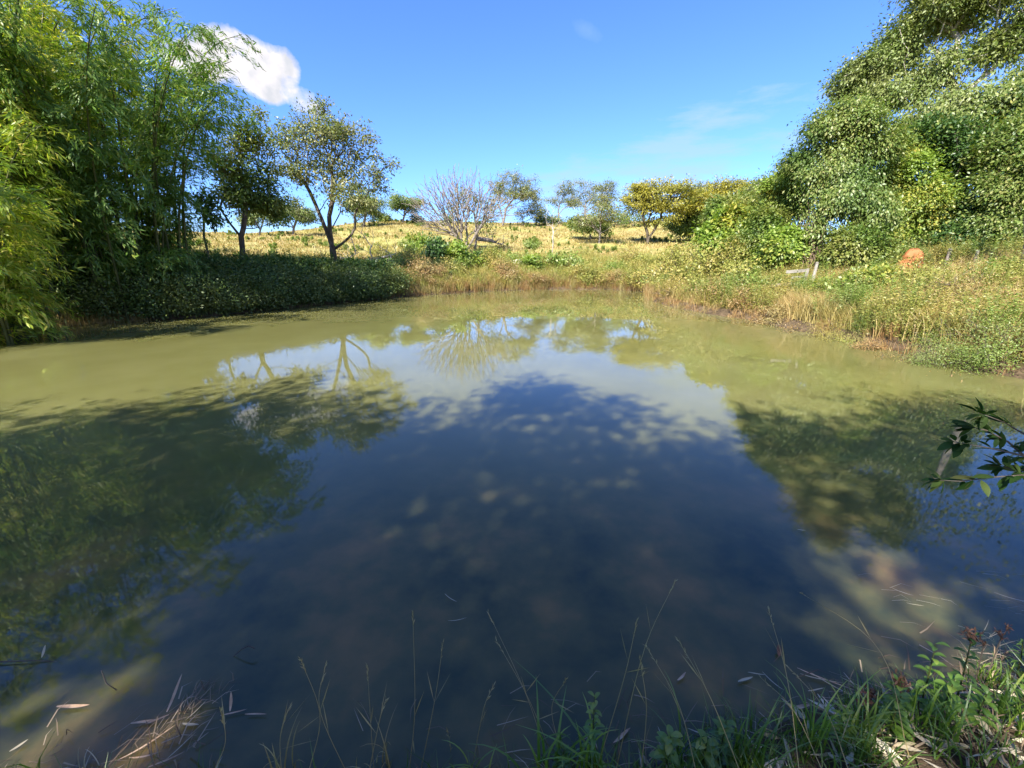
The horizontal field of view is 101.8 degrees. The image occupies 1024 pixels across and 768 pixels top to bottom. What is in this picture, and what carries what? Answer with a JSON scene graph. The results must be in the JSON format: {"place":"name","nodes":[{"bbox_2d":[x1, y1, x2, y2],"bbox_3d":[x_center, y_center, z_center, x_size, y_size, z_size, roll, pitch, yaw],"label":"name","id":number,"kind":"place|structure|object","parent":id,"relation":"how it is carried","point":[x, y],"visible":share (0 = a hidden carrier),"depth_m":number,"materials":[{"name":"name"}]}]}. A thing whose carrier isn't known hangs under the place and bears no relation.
{"place":"outdoors","nodes":[
{"label":"outdoors","id":0,"kind":"place"},
{"bbox_2d":[0,289,1023,767],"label":"water","id":1,"kind":"structure","parent":0,"point":[566,485],"depth_m":3.57,"materials":[{"name":"green liquid"}]},
{"bbox_2d":[0,671,241,767],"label":"dead grass pile","id":2,"kind":"object","parent":1,"relation":"on","point":[177,725],"visible":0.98,"depth_m":2.01,"materials":[{"name":"beige plant"}]},
{"bbox_2d":[5,0,1023,233],"label":"sky","id":3,"kind":"structure","parent":0,"point":[627,91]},
{"bbox_2d":[11,222,1023,767],"bbox_3d":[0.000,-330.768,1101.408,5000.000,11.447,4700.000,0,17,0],"label":"ground","id":4,"kind":"structure","parent":0,"point":[929,756],"depth_m":11.67,"materials":[{"name":"beige soil"}]},
{"bbox_2d":[0,106,98,345],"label":"bamboo clump","id":5,"kind":"object","parent":4,"relation":"on","point":[17,301],"visible":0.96,"depth_m":11.02,"materials":[{"name":"green plant"}]},
{"bbox_2d":[0,292,150,333],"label":"shore grass","id":6,"kind":"structure","parent":4,"relation":"on","point":[72,322],"depth_m":14.94,"materials":[{"name":"plant"}]},
{"bbox_2d":[0,0,193,328],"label":"bamboo clump","id":7,"kind":"object","parent":4,"relation":"on","point":[44,7],"visible":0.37,"depth_m":13.85,"materials":[{"name":"green plant"}]},
{"bbox_2d":[0,0,213,251],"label":"bamboo clump","id":8,"kind":"object","parent":4,"relation":"on","point":[127,15],"visible":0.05,"depth_m":16.94,"materials":[{"name":"green plant"}]},
{"bbox_2d":[46,262,169,320],"bbox_3d":[-15.091,-3.386,15.462,3.933,2.467,4.148,15,22,41],"label":"shrub","id":9,"kind":"object","parent":4,"relation":"on","point":[97,295],"visible":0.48,"depth_m":14.74,"materials":[{"name":"green plant"}]},
{"bbox_2d":[61,271,159,321],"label":"shrub","id":10,"kind":"object","parent":4,"relation":"on","point":[94,308],"visible":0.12,"depth_m":14.71,"materials":[{"name":"green plant"}]},
{"bbox_2d":[54,261,209,321],"bbox_3d":[-14.323,-3.522,15.888,4.170,2.616,4.398,8,19,26],"label":"shrub","id":11,"kind":"object","parent":4,"relation":"on","point":[135,297],"visible":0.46,"depth_m":15.20,"materials":[{"name":"green plant"}]},
{"bbox_2d":[0,0,278,321],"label":"bamboo clump","id":12,"kind":"object","parent":4,"relation":"on","point":[153,138],"visible":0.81,"depth_m":14.56,"materials":[{"name":"green plant"}]},
{"bbox_2d":[93,254,203,321],"bbox_3d":[-14.025,-3.736,16.452,3.709,2.700,4.041,14,22,39],"label":"shrub","id":13,"kind":"object","parent":4,"relation":"on","point":[138,311],"visible":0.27,"depth_m":15.36,"materials":[{"name":"green plant"}]},
{"bbox_2d":[102,266,206,317],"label":"shrub","id":14,"kind":"object","parent":4,"relation":"on","point":[168,303],"visible":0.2,"depth_m":15.84,"materials":[{"name":"green plant"}]},
{"bbox_2d":[146,265,230,319],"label":"shrub","id":15,"kind":"object","parent":4,"relation":"on","point":[179,296],"visible":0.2,"depth_m":16.10,"materials":[{"name":"green plant"}]},
{"bbox_2d":[152,263,246,316],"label":"shrub","id":16,"kind":"object","parent":4,"relation":"on","point":[190,278],"visible":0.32,"depth_m":16.32,"materials":[{"name":"green plant"}]},
{"bbox_2d":[10,251,391,326],"bbox_3d":[-13.089,-5.441,21.240,8.108,2.766,21.664,12,20,35],"label":"bush","id":17,"kind":"object","parent":4,"relation":"on","point":[68,306],"visible":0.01,"depth_m":16.71,"materials":[{"name":"green plant"}]},
{"bbox_2d":[12,242,393,288],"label":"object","id":18,"kind":"object","parent":4,"relation":"on","point":[309,257],"visible":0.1,"depth_m":22.07,"materials":[{"name":"green plant"}]},
{"bbox_2d":[186,187,231,257],"bbox_3d":[-14.377,-7.336,19.907,1.979,4.039,1.945,0,17,0],"label":"sapling","id":19,"kind":"object","parent":4,"relation":"on","point":[218,217],"visible":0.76,"depth_m":19.52,"materials":[{"name":"green plant"}]},
{"bbox_2d":[169,259,261,317],"bbox_3d":[-12.542,-3.953,17.439,3.930,2.466,4.145,-11,20,-32],"label":"shrub","id":20,"kind":"object","parent":4,"relation":"on","point":[214,281],"visible":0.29,"depth_m":16.77,"materials":[{"name":"green plant"}]},
{"bbox_2d":[177,270,273,316],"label":"shrub","id":21,"kind":"object","parent":4,"relation":"on","point":[227,298],"visible":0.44,"depth_m":16.95,"materials":[{"name":"green plant"}]},
{"bbox_2d":[195,266,269,311],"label":"shrub","id":22,"kind":"object","parent":4,"relation":"on","point":[247,301],"visible":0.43,"depth_m":17.51,"materials":[{"name":"green plant"}]},
{"bbox_2d":[194,250,274,275],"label":"shrub","id":23,"kind":"object","parent":4,"relation":"on","point":[236,262],"visible":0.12,"depth_m":18.97,"materials":[{"name":"green plant"}]},
{"bbox_2d":[191,110,298,256],"bbox_3d":[-13.660,-9.845,21.437,5.047,7.884,4.343,-7,18,-23],"label":"tree","id":24,"kind":"object","parent":4,"relation":"on","point":[241,195],"visible":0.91,"depth_m":21.09,"materials":[{"name":"green plant"}]},
{"bbox_2d":[211,250,297,274],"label":"shrub","id":25,"kind":"object","parent":4,"relation":"on","point":[277,265],"visible":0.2,"depth_m":19.90,"materials":[{"name":"green plant"}]},
{"bbox_2d":[212,262,298,313],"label":"shrub","id":26,"kind":"object","parent":4,"relation":"on","point":[276,292],"visible":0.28,"depth_m":18.49,"materials":[{"name":"green plant"}]},
{"bbox_2d":[224,263,305,310],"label":"shrub","id":27,"kind":"object","parent":4,"relation":"on","point":[267,286],"visible":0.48,"depth_m":18.60,"materials":[{"name":"green plant"}]},
{"bbox_2d":[240,264,318,310],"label":"shrub","id":28,"kind":"object","parent":4,"relation":"on","point":[290,286],"visible":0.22,"depth_m":19.58,"materials":[{"name":"green plant"}]},
{"bbox_2d":[262,194,326,234],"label":"tree","id":29,"kind":"object","parent":4,"relation":"on","point":[311,213],"visible":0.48,"depth_m":53.36,"materials":[{"name":"green plant"}]},
{"bbox_2d":[266,251,333,283],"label":"shrub","id":30,"kind":"object","parent":4,"relation":"on","point":[307,262],"visible":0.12,"depth_m":21.89,"materials":[{"name":"green plant"}]},
{"bbox_2d":[288,261,358,304],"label":"shrub","id":31,"kind":"object","parent":4,"relation":"on","point":[323,292],"visible":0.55,"depth_m":21.17,"materials":[{"name":"green plant"}]},
{"bbox_2d":[246,91,404,260],"bbox_3d":[-11.027,-12.091,25.459,7.304,10.007,6.837,11,20,32],"label":"tree","id":32,"kind":"object","parent":4,"relation":"on","point":[324,131],"visible":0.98,"depth_m":24.62,"materials":[{"name":"green plant"}]},
{"bbox_2d":[319,258,390,302],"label":"shrub","id":33,"kind":"object","parent":4,"relation":"on","point":[357,284],"visible":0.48,"depth_m":22.43,"materials":[{"name":"green plant"}]},
{"bbox_2d":[335,192,392,226],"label":"tree","id":34,"kind":"object","parent":4,"relation":"on","point":[376,214],"visible":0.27,"depth_m":63.57,"materials":[{"name":"green plant"}]},
{"bbox_2d":[331,261,397,300],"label":"shrub","id":35,"kind":"object","parent":4,"relation":"on","point":[375,276],"visible":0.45,"depth_m":23.45,"materials":[{"name":"green plant"}]},
{"bbox_2d":[33,219,700,264],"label":"pasture weeds","id":36,"kind":"object","parent":4,"relation":"on","point":[305,239],"visible":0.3,"depth_m":50.69,"materials":[{"name":"plant"}]},
{"bbox_2d":[337,252,396,275],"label":"shrub","id":37,"kind":"object","parent":4,"relation":"on","point":[372,262],"visible":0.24,"depth_m":25.02,"materials":[{"name":"green plant"}]},
{"bbox_2d":[377,264,423,297],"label":"shrub","id":38,"kind":"object","parent":4,"relation":"on","point":[401,274],"visible":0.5,"depth_m":25.20,"materials":[{"name":"green plant"}]},
{"bbox_2d":[385,189,434,222],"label":"tree","id":39,"kind":"object","parent":4,"relation":"on","point":[397,201],"visible":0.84,"depth_m":67.43,"materials":[{"name":"green plant"}]},
{"bbox_2d":[28,220,822,272],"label":"dry grass","id":40,"kind":"structure","parent":4,"relation":"on","point":[267,239],"depth_m":52.47,"materials":[{"name":"plant"}]},
{"bbox_2d":[409,230,451,262],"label":"shrub","id":41,"kind":"object","parent":4,"relation":"on","point":[433,248],"visible":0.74,"depth_m":33.83,"materials":[{"name":"green plant"}]},
{"bbox_2d":[401,163,519,247],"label":"bare tree","id":42,"kind":"object","parent":4,"relation":"on","point":[457,214],"visible":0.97,"depth_m":40.07,"materials":[{"name":"grey plant"}]},
{"bbox_2d":[440,236,486,270],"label":"shrub","id":43,"kind":"object","parent":4,"relation":"on","point":[456,248],"visible":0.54,"depth_m":33.38,"materials":[{"name":"green plant"}]},
{"bbox_2d":[444,181,504,248],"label":"tree","id":44,"kind":"object","parent":4,"relation":"on","point":[476,238],"visible":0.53,"depth_m":42.33,"materials":[{"name":"grey plant"}]},
{"bbox_2d":[3,639,1023,767],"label":"shore grass","id":45,"kind":"structure","parent":4,"relation":"on","point":[890,759],"depth_m":1.76,"materials":[{"name":"green plant"}]},
{"bbox_2d":[483,166,547,225],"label":"tree","id":46,"kind":"object","parent":4,"relation":"on","point":[523,195],"visible":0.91,"depth_m":72.64,"materials":[{"name":"green plant"}]},
{"bbox_2d":[382,272,657,299],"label":"shore reeds","id":47,"kind":"object","parent":4,"relation":"on","point":[415,290],"visible":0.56,"depth_m":30.72,"materials":[{"name":"beige plant"}]},
{"bbox_2d":[475,680,612,767],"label":"grass tuft","id":48,"kind":"object","parent":4,"relation":"on","point":[549,749],"visible":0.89,"depth_m":1.85,"materials":[{"name":"green plant"}]},
{"bbox_2d":[375,246,745,295],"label":"bank weeds","id":49,"kind":"object","parent":4,"relation":"on","point":[478,269],"visible":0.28,"depth_m":32.98,"materials":[{"name":"green plant"}]},
{"bbox_2d":[543,180,581,215],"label":"tree","id":50,"kind":"object","parent":4,"relation":"on","point":[553,198],"visible":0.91,"depth_m":80.27,"materials":[{"name":"green plant"}]},
{"bbox_2d":[543,247,589,270],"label":"shrub","id":51,"kind":"object","parent":4,"relation":"on","point":[561,259],"visible":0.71,"depth_m":35.69,"materials":[{"name":"green plant"}]},
{"bbox_2d":[516,663,618,767],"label":"grass tuft","id":52,"kind":"object","parent":4,"relation":"on","point":[587,763],"visible":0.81,"depth_m":1.81,"materials":[{"name":"green plant"}]},
{"bbox_2d":[118,673,1023,767],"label":"leaf litter","id":53,"kind":"object","parent":4,"relation":"on","point":[909,747],"visible":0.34,"depth_m":1.75,"materials":[{"name":"plant"}]},
{"bbox_2d":[559,177,619,213],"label":"tree","id":54,"kind":"object","parent":4,"relation":"on","point":[606,187],"visible":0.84,"depth_m":75.35,"materials":[{"name":"green plant"}]},
{"bbox_2d":[580,691,605,767],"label":"leafy weed","id":55,"kind":"object","parent":4,"relation":"on","point":[587,727],"visible":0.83,"depth_m":1.81,"materials":[{"name":"green plant"}]},
{"bbox_2d":[569,195,633,242],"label":"tree","id":56,"kind":"object","parent":4,"relation":"on","point":[589,220],"visible":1,"depth_m":49.71,"materials":[{"name":"green plant"}]},
{"bbox_2d":[613,173,708,242],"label":"tree","id":57,"kind":"object","parent":4,"relation":"on","point":[644,200],"visible":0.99,"depth_m":47.59,"materials":[{"name":"green plant"}]},
{"bbox_2d":[649,724,686,767],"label":"leafy weed","id":58,"kind":"object","parent":4,"relation":"on","point":[669,741],"visible":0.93,"depth_m":1.78,"materials":[{"name":"green plant"}]},
{"bbox_2d":[641,242,705,287],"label":"shrub","id":59,"kind":"object","parent":4,"relation":"on","point":[661,269],"visible":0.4,"depth_m":24.32,"materials":[{"name":"green plant"}]},
{"bbox_2d":[629,670,735,767],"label":"grass tuft","id":60,"kind":"object","parent":4,"relation":"on","point":[681,749],"visible":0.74,"depth_m":1.76,"materials":[{"name":"green plant"}]},
{"bbox_2d":[662,190,709,239],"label":"tree","id":61,"kind":"object","parent":4,"relation":"on","point":[685,225],"visible":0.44,"depth_m":50.96,"materials":[{"name":"green plant"}]},
{"bbox_2d":[355,623,1023,767],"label":"dead grass thatch","id":62,"kind":"object","parent":4,"relation":"on","point":[1006,652],"visible":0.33,"depth_m":1.97,"materials":[{"name":"plant"}]},
{"bbox_2d":[657,233,737,282],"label":"shrub","id":63,"kind":"object","parent":4,"relation":"on","point":[697,260],"visible":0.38,"depth_m":21.47,"materials":[{"name":"green plant"}]},
{"bbox_2d":[685,729,721,767],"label":"leafy weed","id":64,"kind":"object","parent":4,"relation":"on","point":[704,748],"visible":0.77,"depth_m":1.77,"materials":[{"name":"green plant"}]},
{"bbox_2d":[685,196,759,263],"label":"bush","id":65,"kind":"object","parent":4,"relation":"on","point":[724,224],"visible":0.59,"depth_m":22.37,"materials":[{"name":"green plant"}]},
{"bbox_2d":[683,173,762,216],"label":"tree","id":66,"kind":"object","parent":4,"relation":"on","point":[731,187],"visible":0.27,"depth_m":47.53,"materials":[{"name":"green plant"}]},
{"bbox_2d":[709,716,737,767],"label":"leafy weed","id":67,"kind":"object","parent":4,"relation":"on","point":[727,724],"visible":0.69,"depth_m":1.78,"materials":[{"name":"green plant"}]},
{"bbox_2d":[688,226,763,279],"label":"shrub","id":68,"kind":"object","parent":4,"relation":"on","point":[731,263],"visible":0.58,"depth_m":20.07,"materials":[{"name":"green plant"}]},
{"bbox_2d":[692,185,764,222],"bbox_3d":[14.692,-10.410,27.857,4.873,5.407,4.763,0,17,0],"label":"tree","id":69,"kind":"object","parent":4,"relation":"on","point":[728,197],"visible":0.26,"depth_m":26.98,"materials":[{"name":"green plant"}]},
{"bbox_2d":[701,691,820,767],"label":"grass tuft","id":70,"kind":"object","parent":4,"relation":"on","point":[760,737],"visible":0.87,"depth_m":1.78,"materials":[{"name":"green plant"}]},
{"bbox_2d":[721,195,803,263],"bbox_3d":[12.438,-7.150,20.369,3.911,3.984,3.857,0,17,0],"label":"bush","id":71,"kind":"object","parent":4,"relation":"on","point":[761,219],"visible":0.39,"depth_m":20.11,"materials":[{"name":"green plant"}]},
{"bbox_2d":[742,304,791,325],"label":"shrub","id":72,"kind":"object","parent":4,"relation":"on","point":[769,314],"visible":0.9,"depth_m":14.77,"materials":[{"name":"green plant"}]},
{"bbox_2d":[748,159,815,224],"bbox_3d":[13.899,-8.595,21.440,3.546,5.614,3.315,12,20,34],"label":"tree","id":73,"kind":"object","parent":4,"relation":"on","point":[767,188],"visible":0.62,"depth_m":20.84,"materials":[{"name":"green plant"}]},
{"bbox_2d":[744,220,820,272],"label":"bush","id":74,"kind":"object","parent":4,"relation":"on","point":[780,247],"visible":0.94,"depth_m":18.48,"materials":[{"name":"green plant"}]},
{"bbox_2d":[795,314,870,343],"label":"shrub","id":75,"kind":"object","parent":4,"relation":"on","point":[834,334],"visible":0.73,"depth_m":11.94,"materials":[{"name":"green plant"}]},
{"bbox_2d":[651,290,1018,375],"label":"shore grass","id":76,"kind":"structure","parent":4,"relation":"on","point":[891,332],"depth_m":11.62,"materials":[{"name":"green plant"}]},
{"bbox_2d":[651,242,1023,361],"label":"bank grass","id":77,"kind":"structure","parent":4,"relation":"on","point":[802,310],"depth_m":12.74,"materials":[{"name":"plant"}]},
{"bbox_2d":[652,227,1023,348],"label":"bank weeds","id":78,"kind":"object","parent":4,"relation":"on","point":[858,290],"visible":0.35,"depth_m":13.23,"materials":[{"name":"green plant"}]},
{"bbox_2d":[654,232,1023,366],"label":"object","id":79,"kind":"object","parent":4,"relation":"on","point":[784,288],"visible":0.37,"depth_m":11.69,"materials":[{"name":"green plant"}]},
{"bbox_2d":[768,662,912,767],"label":"grass tuft","id":80,"kind":"object","parent":4,"relation":"on","point":[812,734],"visible":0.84,"depth_m":1.79,"materials":[{"name":"green plant"}]},
{"bbox_2d":[768,87,924,268],"bbox_3d":[14.421,-8.542,18.509,5.654,8.148,4.612,8,18,24],"label":"vine draped tree","id":81,"kind":"object","parent":4,"relation":"on","point":[846,176],"visible":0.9,"depth_m":17.66,"materials":[{"name":"green plant"}]},
{"bbox_2d":[807,258,906,295],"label":"shrub","id":82,"kind":"object","parent":4,"relation":"on","point":[856,274],"visible":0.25,"depth_m":13.56,"materials":[{"name":"green plant"}]},
{"bbox_2d":[811,215,904,270],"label":"bush","id":83,"kind":"object","parent":4,"relation":"on","point":[854,245],"visible":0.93,"depth_m":17.07,"materials":[{"name":"green plant"}]},
{"bbox_2d":[803,668,915,758],"bbox_3d":[1.464,1.426,1.779,0.451,0.293,0.338,0,17,0],"label":"grass tuft","id":84,"kind":"object","parent":4,"relation":"on","point":[869,722],"visible":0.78,"depth_m":1.77,"materials":[{"name":"green plant"}]},
{"bbox_2d":[875,688,914,742],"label":"leafy weed","id":85,"kind":"object","parent":4,"relation":"on","point":[902,700],"visible":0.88,"depth_m":1.80,"materials":[{"name":"green plant"}]},
{"bbox_2d":[881,669,914,724],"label":"leafy weed","id":86,"kind":"object","parent":4,"relation":"on","point":[900,684],"visible":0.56,"depth_m":1.87,"materials":[{"name":"green plant"}]},
{"bbox_2d":[817,0,1023,154],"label":"tree","id":87,"kind":"object","parent":4,"relation":"on","point":[901,48],"visible":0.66,"depth_m":22.19,"materials":[{"name":"green plant"}]},
{"bbox_2d":[871,125,973,247],"bbox_3d":[18.046,-8.620,19.016,4.696,6.199,4.560,6,18,21],"label":"tree","id":88,"kind":"object","parent":4,"relation":"on","point":[916,166],"visible":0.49,"depth_m":18.09,"materials":[{"name":"green plant"}]},
{"bbox_2d":[888,253,958,286],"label":"shrub","id":89,"kind":"object","parent":4,"relation":"on","point":[917,270],"visible":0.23,"depth_m":14.39,"materials":[{"name":"green plant"}]},
{"bbox_2d":[889,225,967,254],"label":"bush","id":90,"kind":"object","parent":4,"relation":"on","point":[918,238],"visible":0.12,"depth_m":18.37,"materials":[{"name":"green plant"}]},
{"bbox_2d":[909,641,949,716],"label":"leafy weed","id":91,"kind":"object","parent":4,"relation":"on","point":[929,671],"visible":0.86,"depth_m":1.90,"materials":[{"name":"green plant"}]},
{"bbox_2d":[916,672,964,728],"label":"leafy weed","id":92,"kind":"object","parent":4,"relation":"on","point":[955,686],"visible":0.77,"depth_m":1.83,"materials":[{"name":"green plant"}]},
{"bbox_2d":[901,670,983,746],"bbox_3d":[1.856,1.397,1.784,0.270,0.235,0.241,0,17,0],"label":"grass tuft","id":93,"kind":"object","parent":4,"relation":"on","point":[930,705],"visible":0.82,"depth_m":1.78,"materials":[{"name":"green plant"}]},
{"bbox_2d":[895,322,992,376],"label":"shrub","id":94,"kind":"object","parent":4,"relation":"on","point":[961,348],"visible":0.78,"depth_m":8.89,"materials":[{"name":"green plant"}]},
{"bbox_2d":[877,21,1023,261],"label":"tree","id":95,"kind":"object","parent":4,"relation":"on","point":[1007,110],"visible":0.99,"depth_m":12.80,"materials":[{"name":"green plant"}]},
{"bbox_2d":[900,106,1006,240],"bbox_3d":[19.519,-8.822,18.358,4.606,6.723,4.538,0,17,0],"label":"tree","id":96,"kind":"object","parent":4,"relation":"on","point":[951,141],"visible":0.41,"depth_m":17.89,"materials":[{"name":"green plant"}]},
{"bbox_2d":[905,258,1020,300],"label":"shrub","id":97,"kind":"object","parent":4,"relation":"on","point":[956,285],"visible":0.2,"depth_m":11.18,"materials":[{"name":"green plant"}]},
{"bbox_2d":[945,624,983,702],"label":"leafy weed","id":98,"kind":"object","parent":4,"relation":"on","point":[973,639],"visible":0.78,"depth_m":1.93,"materials":[{"name":"green plant"}]},
{"bbox_2d":[909,301,1023,378],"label":"shrub","id":99,"kind":"object","parent":4,"relation":"on","point":[987,360],"visible":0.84,"depth_m":8.29,"materials":[{"name":"green plant"}]},
{"bbox_2d":[913,217,1023,249],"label":"bush","id":100,"kind":"object","parent":4,"relation":"on","point":[954,236],"visible":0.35,"depth_m":17.38,"materials":[{"name":"green plant"}]},
{"bbox_2d":[961,683,1000,730],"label":"leafy weed","id":101,"kind":"object","parent":4,"relation":"on","point":[987,698],"visible":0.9,"depth_m":1.80,"materials":[{"name":"green plant"}]},
{"bbox_2d":[946,105,1023,244],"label":"tree","id":102,"kind":"object","parent":4,"relation":"on","point":[1005,214],"visible":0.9,"depth_m":16.32,"materials":[{"name":"green plant"}]},
{"bbox_2d":[963,644,1022,689],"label":"grass tuft","id":103,"kind":"object","parent":4,"relation":"on","point":[1002,682],"visible":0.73,"depth_m":2.26,"materials":[{"name":"green plant"}]},
{"bbox_2d":[983,664,1023,735],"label":"grass tuft","id":104,"kind":"object","parent":4,"relation":"on","point":[1003,702],"visible":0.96,"depth_m":1.82,"materials":[{"name":"green plant"}]},
{"bbox_2d":[921,398,1023,496],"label":"leafy branch","id":105,"kind":"object","parent":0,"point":[996,467],"visible":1,"depth_m":2.00,"materials":[{"name":"green plant"}]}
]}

